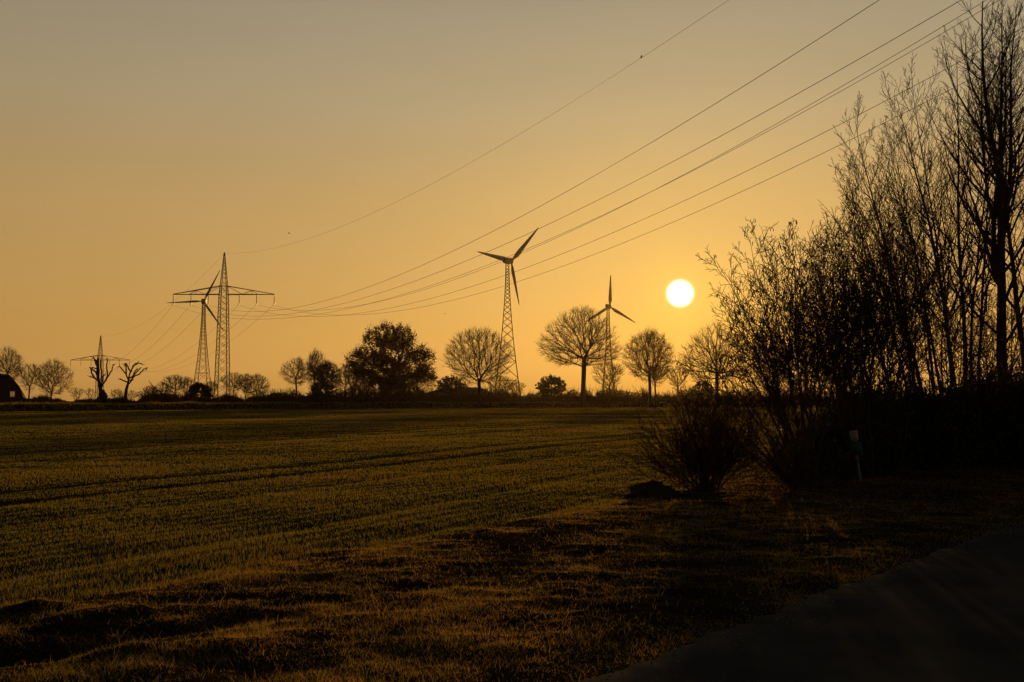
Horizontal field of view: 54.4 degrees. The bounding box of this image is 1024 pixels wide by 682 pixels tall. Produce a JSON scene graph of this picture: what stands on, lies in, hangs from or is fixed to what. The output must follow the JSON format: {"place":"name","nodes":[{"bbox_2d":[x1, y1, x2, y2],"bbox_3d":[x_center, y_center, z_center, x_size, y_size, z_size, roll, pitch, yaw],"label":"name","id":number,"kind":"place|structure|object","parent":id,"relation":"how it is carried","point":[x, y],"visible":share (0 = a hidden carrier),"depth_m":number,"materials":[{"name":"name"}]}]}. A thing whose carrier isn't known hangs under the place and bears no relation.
{"place":"outdoors","nodes":[
{"label":"outdoors","id":0,"kind":"place"},
{"bbox_2d":[0,402,1023,681],"bbox_3d":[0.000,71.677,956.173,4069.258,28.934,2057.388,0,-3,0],"label":"ground","id":1,"kind":"structure","parent":0,"point":[696,602],"depth_m":10.30,"materials":[{"name":"green plant"}]},
{"bbox_2d":[0,346,24,380],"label":"birch tree","id":2,"kind":"object","parent":1,"relation":"on","point":[8,370],"visible":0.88,"depth_m":169.89,"materials":[{"name":"brown plant"}]},
{"bbox_2d":[0,374,25,402],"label":"farmhouse","id":3,"kind":"object","parent":1,"relation":"on","point":[9,387],"visible":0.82,"depth_m":152.39,"materials":[{"name":"brick"}]},
{"bbox_2d":[11,362,42,400],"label":"bare tree","id":4,"kind":"object","parent":1,"relation":"on","point":[34,371],"visible":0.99,"depth_m":157.62,"materials":[{"name":"brown plant"}]},
{"bbox_2d":[34,359,74,397],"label":"bare tree","id":5,"kind":"object","parent":1,"relation":"on","point":[50,377],"visible":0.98,"depth_m":159.63,"materials":[{"name":"brown plant"}]},
{"bbox_2d":[68,387,84,398],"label":"shrub","id":6,"kind":"object","parent":1,"relation":"on","point":[75,392],"visible":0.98,"depth_m":174.80,"materials":[{"name":"brown plant"}]},
{"bbox_2d":[84,388,97,398],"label":"shrub","id":7,"kind":"object","parent":1,"relation":"on","point":[92,391],"visible":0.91,"depth_m":174.61,"materials":[{"name":"brown plant"}]},
{"bbox_2d":[70,335,129,398],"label":"electricity pylon","id":8,"kind":"object","parent":1,"relation":"on","point":[99,349],"visible":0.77,"depth_m":395.10,"materials":[{"name":"metal"}]},
{"bbox_2d":[87,356,114,393],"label":"pollarded tree","id":9,"kind":"object","parent":1,"relation":"on","point":[101,383],"visible":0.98,"depth_m":159.64,"materials":[{"name":"brown plant"}]},
{"bbox_2d":[95,389,111,402],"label":"conifer","id":10,"kind":"object","parent":1,"relation":"on","point":[102,396],"visible":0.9,"depth_m":157.31,"materials":[{"name":"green plant"}]},
{"bbox_2d":[109,388,122,396],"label":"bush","id":11,"kind":"object","parent":1,"relation":"on","point":[118,393],"visible":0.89,"depth_m":189.53,"materials":[{"name":"brown plant"}]},
{"bbox_2d":[127,390,136,399],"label":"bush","id":12,"kind":"object","parent":1,"relation":"on","point":[131,391],"visible":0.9,"depth_m":189.73,"materials":[{"name":"brown plant"}]},
{"bbox_2d":[117,361,147,403],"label":"pollarded tree","id":13,"kind":"object","parent":1,"relation":"on","point":[128,383],"visible":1,"depth_m":159.81,"materials":[{"name":"brown plant"}]},
{"bbox_2d":[142,385,156,392],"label":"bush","id":14,"kind":"object","parent":1,"relation":"on","point":[150,388],"visible":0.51,"depth_m":202.40,"materials":[{"name":"brown plant"}]},
{"bbox_2d":[154,382,169,393],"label":"bare tree","id":15,"kind":"object","parent":1,"relation":"on","point":[155,388],"visible":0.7,"depth_m":194.41,"materials":[{"name":"brown plant"}]},
{"bbox_2d":[159,374,187,394],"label":"bare tree","id":16,"kind":"object","parent":1,"relation":"on","point":[175,384],"visible":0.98,"depth_m":194.42,"materials":[{"name":"brown plant"}]},
{"bbox_2d":[177,377,195,392],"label":"bare tree","id":17,"kind":"object","parent":1,"relation":"on","point":[188,385],"visible":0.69,"depth_m":196.42,"materials":[{"name":"brown plant"}]},
{"bbox_2d":[168,271,219,394],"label":"wind turbine","id":18,"kind":"object","parent":1,"relation":"on","point":[203,301],"visible":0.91,"depth_m":609.59,"materials":[{"name":"metal"}]},
{"bbox_2d":[186,382,213,399],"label":"evergreen shrub","id":19,"kind":"object","parent":1,"relation":"on","point":[194,390],"visible":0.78,"depth_m":183.84,"materials":[{"name":"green plant"}]},
{"bbox_2d":[202,381,217,394],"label":"bare tree","id":20,"kind":"object","parent":1,"relation":"on","point":[211,385],"visible":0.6,"depth_m":198.75,"materials":[{"name":"brown plant"}]},
{"bbox_2d":[173,252,274,397],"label":"electricity pylon","id":21,"kind":"object","parent":1,"relation":"on","point":[221,296],"visible":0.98,"depth_m":230.80,"materials":[{"name":"metal"}]},
{"bbox_2d":[246,1,726,252],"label":"power line","id":22,"kind":"object","parent":21,"relation":"attached to","point":[530,127],"visible":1,"depth_m":98.61,"materials":[{"name":"black metal"}]},
{"bbox_2d":[213,0,878,311],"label":"power line","id":23,"kind":"object","parent":21,"relation":"attached to","point":[615,163],"visible":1,"depth_m":78.83,"materials":[{"name":"black metal"}]},
{"bbox_2d":[189,0,960,315],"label":"power line","id":24,"kind":"object","parent":21,"relation":"attached to","point":[665,165],"visible":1,"depth_m":75.43,"materials":[{"name":"black metal"}]},
{"bbox_2d":[171,0,998,318],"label":"power line","id":25,"kind":"object","parent":21,"relation":"attached to","point":[653,190],"visible":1,"depth_m":91.14,"materials":[{"name":"black metal"}]},
{"bbox_2d":[255,0,985,310],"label":"power line","id":26,"kind":"object","parent":21,"relation":"attached to","point":[702,164],"visible":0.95,"depth_m":86.48,"materials":[{"name":"black metal"}]},
{"bbox_2d":[243,27,1023,316],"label":"power line","id":27,"kind":"object","parent":21,"relation":"attached to","point":[678,203],"visible":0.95,"depth_m":88.33,"materials":[{"name":"black metal"}]},
{"bbox_2d":[272,54,1018,314],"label":"power line","id":28,"kind":"object","parent":21,"relation":"attached to","point":[683,217],"visible":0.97,"depth_m":93.30,"materials":[{"name":"black metal"}]},
{"bbox_2d":[217,372,244,394],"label":"bare tree","id":29,"kind":"object","parent":1,"relation":"on","point":[234,385],"visible":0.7,"depth_m":237.37,"materials":[{"name":"plant"}]},
{"bbox_2d":[236,373,254,398],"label":"bare tree","id":30,"kind":"object","parent":1,"relation":"on","point":[244,381],"visible":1,"depth_m":200.67,"materials":[{"name":"plant"}]},
{"bbox_2d":[238,373,269,395],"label":"bare tree","id":31,"kind":"object","parent":1,"relation":"on","point":[256,386],"visible":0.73,"depth_m":204.25,"materials":[{"name":"plant"}]},
{"bbox_2d":[279,357,309,397],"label":"birch tree","id":32,"kind":"object","parent":1,"relation":"on","point":[302,374],"visible":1,"depth_m":189.69,"materials":[{"name":"brown plant"}]},
{"bbox_2d":[303,348,330,401],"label":"birch tree","id":33,"kind":"object","parent":1,"relation":"on","point":[312,365],"visible":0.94,"depth_m":191.46,"materials":[{"name":"brown plant"}]},
{"bbox_2d":[305,380,338,404],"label":"evergreen shrub","id":34,"kind":"object","parent":1,"relation":"on","point":[316,388],"visible":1,"depth_m":186.93,"materials":[{"name":"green plant"}]},
{"bbox_2d":[313,360,342,398],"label":"bare tree","id":35,"kind":"object","parent":1,"relation":"on","point":[329,373],"visible":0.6,"depth_m":194.19,"materials":[{"name":"plant"}]},
{"bbox_2d":[331,365,360,394],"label":"bare tree","id":36,"kind":"object","parent":1,"relation":"on","point":[347,376],"visible":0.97,"depth_m":194.31,"materials":[{"name":"plant"}]},
{"bbox_2d":[346,362,359,394],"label":"bare tree","id":37,"kind":"object","parent":1,"relation":"on","point":[352,376],"visible":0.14,"depth_m":206.62,"materials":[{"name":"plant"}]},
{"bbox_2d":[353,376,371,402],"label":"shrub","id":38,"kind":"object","parent":1,"relation":"on","point":[362,383],"visible":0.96,"depth_m":195.60,"materials":[{"name":"brown plant"}]},
{"bbox_2d":[340,319,439,394],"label":"oak tree","id":39,"kind":"object","parent":1,"relation":"on","point":[374,359],"visible":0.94,"depth_m":201.44,"materials":[{"name":"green plant"}]},
{"bbox_2d":[377,377,412,402],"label":"shrub","id":40,"kind":"object","parent":1,"relation":"on","point":[401,394],"visible":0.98,"depth_m":198.76,"materials":[{"name":"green plant"}]},
{"bbox_2d":[0,400,832,411],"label":"bank grass","id":41,"kind":"structure","parent":1,"relation":"on","point":[191,402],"depth_m":181.39,"materials":[{"name":"plant"}]},
{"bbox_2d":[396,364,438,402],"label":"bare tree","id":42,"kind":"object","parent":1,"relation":"on","point":[420,386],"visible":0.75,"depth_m":202.53,"materials":[{"name":"plant"}]},
{"bbox_2d":[0,407,880,611],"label":"crop grass","id":43,"kind":"structure","parent":1,"relation":"on","point":[296,478],"depth_m":21.23,"materials":[{"name":"green plant"}]},
{"bbox_2d":[434,374,467,392],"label":"round leafy bush","id":44,"kind":"object","parent":1,"relation":"on","point":[450,382],"visible":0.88,"depth_m":223.57,"materials":[{"name":"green plant"}]},
{"bbox_2d":[0,378,902,404],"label":"undergrowth","id":45,"kind":"object","parent":1,"relation":"on","point":[599,397],"visible":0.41,"depth_m":208.68,"materials":[{"name":"black plant"}]},
{"bbox_2d":[424,387,493,399],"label":"hedge","id":46,"kind":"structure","parent":1,"relation":"on","point":[464,392],"depth_m":224.41,"materials":[{"name":"black plant"}]},
{"bbox_2d":[439,325,516,404],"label":"lime tree","id":47,"kind":"object","parent":1,"relation":"on","point":[479,380],"visible":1,"depth_m":209.26,"materials":[{"name":"brown plant"}]},
{"bbox_2d":[487,375,515,404],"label":"bare tree","id":48,"kind":"object","parent":1,"relation":"on","point":[502,385],"visible":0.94,"depth_m":211.60,"materials":[{"name":"plant"}]},
{"bbox_2d":[477,227,538,392],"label":"wind turbine","id":49,"kind":"object","parent":1,"relation":"on","point":[510,260],"visible":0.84,"depth_m":475.06,"materials":[{"name":"metal"}]},
{"bbox_2d":[508,381,525,405],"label":"bare tree","id":50,"kind":"object","parent":1,"relation":"on","point":[517,386],"visible":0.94,"depth_m":213.47,"materials":[{"name":"plant"}]},
{"bbox_2d":[535,374,566,402],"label":"round leafy bush","id":51,"kind":"object","parent":1,"relation":"on","point":[544,386],"visible":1,"depth_m":220.68,"materials":[{"name":"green plant"}]},
{"bbox_2d":[534,303,623,407],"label":"lime tree","id":52,"kind":"object","parent":1,"relation":"on","point":[590,339],"visible":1,"depth_m":221.11,"materials":[{"name":"brown plant"}]},
{"bbox_2d":[591,361,625,407],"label":"bare tree","id":53,"kind":"object","parent":1,"relation":"on","point":[618,369],"visible":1,"depth_m":223.49,"materials":[{"name":"plant"}]},
{"bbox_2d":[584,275,634,392],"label":"wind turbine","id":54,"kind":"object","parent":1,"relation":"on","point":[608,306],"visible":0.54,"depth_m":672.44,"materials":[{"name":"metal"}]},
{"bbox_2d":[619,323,676,406],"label":"beech tree","id":55,"kind":"object","parent":1,"relation":"on","point":[647,363],"visible":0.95,"depth_m":224.96,"materials":[{"name":"brown plant"}]},
{"bbox_2d":[624,480,675,498],"bbox_3d":[2.327,2.505,16.768,0.937,0.322,0.892,3,-5,-43],"label":"soil heap","id":56,"kind":"object","parent":1,"relation":"on","point":[651,488],"visible":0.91,"depth_m":16.55,"materials":[{"name":"black soil"}]},
{"bbox_2d":[645,362,670,406],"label":"bare tree","id":57,"kind":"object","parent":1,"relation":"on","point":[654,380],"visible":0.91,"depth_m":223.47,"materials":[{"name":"plant"}]},
{"bbox_2d":[666,364,689,406],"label":"bare tree","id":58,"kind":"object","parent":1,"relation":"on","point":[675,380],"visible":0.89,"depth_m":225.61,"materials":[{"name":"brown plant"}]},
{"bbox_2d":[592,380,781,494],"bbox_3d":[3.081,1.664,17.128,3.489,2.002,2.490,0,-3,0],"label":"fan shaped shrub","id":59,"kind":"object","parent":1,"relation":"on","point":[711,449],"visible":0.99,"depth_m":16.92,"materials":[{"name":"brown plant"}]},
{"bbox_2d":[671,489,713,498],"bbox_3d":[2.937,2.563,16.578,0.850,0.170,0.738,0,-3,0],"label":"soil heap","id":60,"kind":"object","parent":1,"relation":"on","point":[691,494],"visible":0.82,"depth_m":16.40,"materials":[{"name":"brown soil"}]},
{"bbox_2d":[690,380,715,406],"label":"evergreen shrub","id":61,"kind":"object","parent":1,"relation":"on","point":[703,389],"visible":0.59,"depth_m":227.20,"materials":[{"name":"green plant"}]},
{"bbox_2d":[678,318,762,406],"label":"bare tree","id":62,"kind":"object","parent":1,"relation":"on","point":[701,352],"visible":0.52,"depth_m":229.43,"materials":[{"name":"brown plant"}]},
{"bbox_2d":[672,316,814,484],"bbox_3d":[4.380,1.178,18.829,2.509,3.225,2.653,0,-3,0],"label":"hazel bush","id":63,"kind":"object","parent":1,"relation":"on","point":[763,454],"visible":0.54,"depth_m":18.45,"materials":[{"name":"brown plant"}]},
{"bbox_2d":[770,334,824,404],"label":"bare tree","id":64,"kind":"object","parent":1,"relation":"on","point":[804,365],"visible":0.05,"depth_m":239.33,"materials":[{"name":"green plant"}]},
{"bbox_2d":[695,218,900,482],"bbox_3d":[5.537,0.143,19.589,3.644,5.327,3.313,0,-3,0],"label":"hazel bush","id":65,"kind":"object","parent":1,"relation":"on","point":[797,350],"visible":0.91,"depth_m":19.23,"materials":[{"name":"brown plant"}]},
{"bbox_2d":[735,423,870,487],"bbox_3d":[5.247,2.090,18.178,2.268,1.242,1.780,0,-3,0],"label":"leafless shrub","id":66,"kind":"object","parent":1,"relation":"on","point":[787,461],"visible":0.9,"depth_m":18.12,"materials":[{"name":"brown plant"}]},
{"bbox_2d":[762,409,876,479],"bbox_3d":[6.299,2.254,20.870,2.600,1.792,2.798,-2,-4,27],"label":"bramble thicket","id":67,"kind":"object","parent":1,"relation":"on","point":[837,436],"visible":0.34,"depth_m":20.23,"materials":[{"name":"brown plant"}]},
{"bbox_2d":[759,285,884,427],"bbox_3d":[7.561,0.724,23.761,2.777,4.625,3.692,1,-4,-18],"label":"hazel bush","id":68,"kind":"object","parent":1,"relation":"on","point":[809,378],"visible":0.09,"depth_m":23.93,"materials":[{"name":"brown plant"}]},
{"bbox_2d":[849,430,862,480],"bbox_3d":[6.833,2.316,19.692,0.217,1.119,0.077,-8,-4,5],"label":"marker post","id":69,"kind":"object","parent":1,"relation":"on","point":[854,438],"visible":0.83,"depth_m":19.68,"materials":[{"name":"grey plastic"}]},
{"bbox_2d":[778,183,953,477],"bbox_3d":[7.087,-0.174,20.853,3.468,6.106,4.569,-1,-3,9],"label":"hazel bush","id":70,"kind":"object","parent":1,"relation":"on","point":[846,396],"visible":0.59,"depth_m":20.20,"materials":[{"name":"brown plant"}]},
{"bbox_2d":[805,373,944,422],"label":"bramble thicket","id":71,"kind":"object","parent":1,"relation":"on","point":[898,391],"visible":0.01,"depth_m":25.85,"materials":[{"name":"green plant"}]},
{"bbox_2d":[831,166,929,457],"bbox_3d":[9.179,-0.615,24.886,2.776,7.492,1.833,0,-3,0],"label":"tall tree","id":72,"kind":"object","parent":1,"relation":"on","point":[870,238],"visible":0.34,"depth_m":24.84,"materials":[{"name":"brown plant"}]},
{"bbox_2d":[832,153,934,382],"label":"tall tree","id":73,"kind":"object","parent":1,"relation":"on","point":[863,211],"visible":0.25,"depth_m":26.77,"materials":[{"name":"brown plant"}]},
{"bbox_2d":[805,205,970,475],"bbox_3d":[8.285,0.022,21.615,4.328,5.816,3.181,1,-4,-21],"label":"hazel bush","id":74,"kind":"object","parent":1,"relation":"on","point":[900,364],"visible":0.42,"depth_m":21.42,"materials":[{"name":"brown plant"}]},
{"bbox_2d":[829,136,947,381],"bbox_3d":[10.176,-1.289,26.851,3.020,9.063,2.601,0,-3,0],"label":"tall tree","id":75,"kind":"object","parent":1,"relation":"on","point":[881,213],"visible":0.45,"depth_m":27.25,"materials":[{"name":"brown plant"}]},
{"bbox_2d":[830,91,950,389],"bbox_3d":[9.994,-1.742,26.170,2.922,9.898,3.450,-2,-4,28],"label":"tall tree","id":76,"kind":"object","parent":1,"relation":"on","point":[877,166],"visible":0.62,"depth_m":26.19,"materials":[{"name":"brown plant"}]},
{"bbox_2d":[860,119,943,391],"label":"tall tree","id":77,"kind":"object","parent":1,"relation":"on","point":[922,247],"visible":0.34,"depth_m":29.52,"materials":[{"name":"brown plant"}]},
{"bbox_2d":[845,115,964,390],"bbox_3d":[11.325,-1.682,28.876,3.083,10.111,2.989,3,-4,-40],"label":"tall tree","id":78,"kind":"object","parent":1,"relation":"on","point":[882,132],"visible":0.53,"depth_m":28.83,"materials":[{"name":"brown plant"}]},
{"bbox_2d":[870,176,949,386],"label":"tall tree","id":79,"kind":"object","parent":1,"relation":"on","point":[904,203],"visible":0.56,"depth_m":24.43,"materials":[{"name":"brown plant"}]},
{"bbox_2d":[865,71,988,399],"bbox_3d":[11.357,-2.104,27.175,3.370,10.736,3.244,0,-3,0],"label":"tall tree","id":80,"kind":"object","parent":1,"relation":"on","point":[923,199],"visible":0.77,"depth_m":27.20,"materials":[{"name":"brown plant"}]},
{"bbox_2d":[883,140,991,388],"bbox_3d":[10.663,-1.041,24.653,2.816,8.222,1.934,1,-3,-13],"label":"tall tree","id":81,"kind":"object","parent":1,"relation":"on","point":[935,213],"visible":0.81,"depth_m":24.68,"materials":[{"name":"brown plant"}]},
{"bbox_2d":[864,52,1021,385],"bbox_3d":[12.339,-2.427,28.565,3.714,11.537,4.101,2,-4,-34],"label":"tall tree","id":82,"kind":"object","parent":1,"relation":"on","point":[922,158],"visible":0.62,"depth_m":28.73,"materials":[{"name":"brown plant"}]},
{"bbox_2d":[877,232,1023,469],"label":"hazel bush","id":83,"kind":"object","parent":1,"relation":"on","point":[951,353],"visible":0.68,"depth_m":22.66,"materials":[{"name":"brown plant"}]},
{"bbox_2d":[898,26,1015,383],"bbox_3d":[12.050,-2.606,26.502,2.728,11.591,3.458,-3,-5,44],"label":"tall tree","id":84,"kind":"object","parent":1,"relation":"on","point":[959,203],"visible":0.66,"depth_m":26.49,"materials":[{"name":"brown plant"}]},
{"bbox_2d":[908,40,1023,377],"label":"tall tree","id":85,"kind":"object","parent":1,"relation":"on","point":[976,277],"visible":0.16,"depth_m":29.17,"materials":[{"name":"brown plant"}]},
{"bbox_2d":[920,0,1023,388],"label":"tall tree","id":86,"kind":"object","parent":1,"relation":"on","point":[997,257],"visible":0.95,"depth_m":25.91,"materials":[{"name":"brown plant"}]},
{"bbox_2d":[925,75,1023,379],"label":"tall tree","id":87,"kind":"object","parent":1,"relation":"on","point":[983,265],"visible":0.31,"depth_m":27.49,"materials":[{"name":"brown plant"}]},
{"bbox_2d":[928,259,1023,466],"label":"hazel bush","id":88,"kind":"object","parent":1,"relation":"on","point":[1015,360],"visible":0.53,"depth_m":23.71,"materials":[{"name":"brown plant"}]},
{"bbox_2d":[930,369,1023,467],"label":"bramble thicket","id":89,"kind":"object","parent":1,"relation":"on","point":[1003,449],"visible":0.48,"depth_m":23.36,"materials":[{"name":"brown plant"}]},
{"bbox_2d":[937,361,1022,395],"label":"bramble thicket","id":90,"kind":"object","parent":1,"relation":"on","point":[984,376],"visible":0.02,"depth_m":27.45,"materials":[{"name":"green plant"}]},
{"bbox_2d":[938,17,1023,376],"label":"tall tree","id":91,"kind":"object","parent":1,"relation":"on","point":[1012,254],"visible":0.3,"depth_m":27.07,"materials":[{"name":"brown plant"}]},
{"bbox_2d":[955,365,1023,466],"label":"bramble thicket","id":92,"kind":"object","parent":1,"relation":"on","point":[1021,408],"visible":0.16,"depth_m":23.84,"materials":[{"name":"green plant"}]},
{"bbox_2d":[979,106,1023,293],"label":"tall tree","id":93,"kind":"object","parent":1,"relation":"on","point":[1018,228],"visible":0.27,"depth_m":28.18,"materials":[{"name":"plant"}]},
{"bbox_2d":[0,460,1023,681],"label":"verge grass","id":94,"kind":"structure","parent":0,"point":[382,548],"depth_m":8.29,"materials":[{"name":"green plant"}]},
{"bbox_2d":[0,0,1023,400],"label":"sky","id":95,"kind":"structure","parent":0,"point":[143,143],"materials":[{"name":"orange"}]},
{"bbox_2d":[580,521,1023,681],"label":"road","id":96,"kind":"structure","parent":0,"point":[951,617],"depth_m":6.71,"materials":[{"name":"grey asphalt"}]}
]}

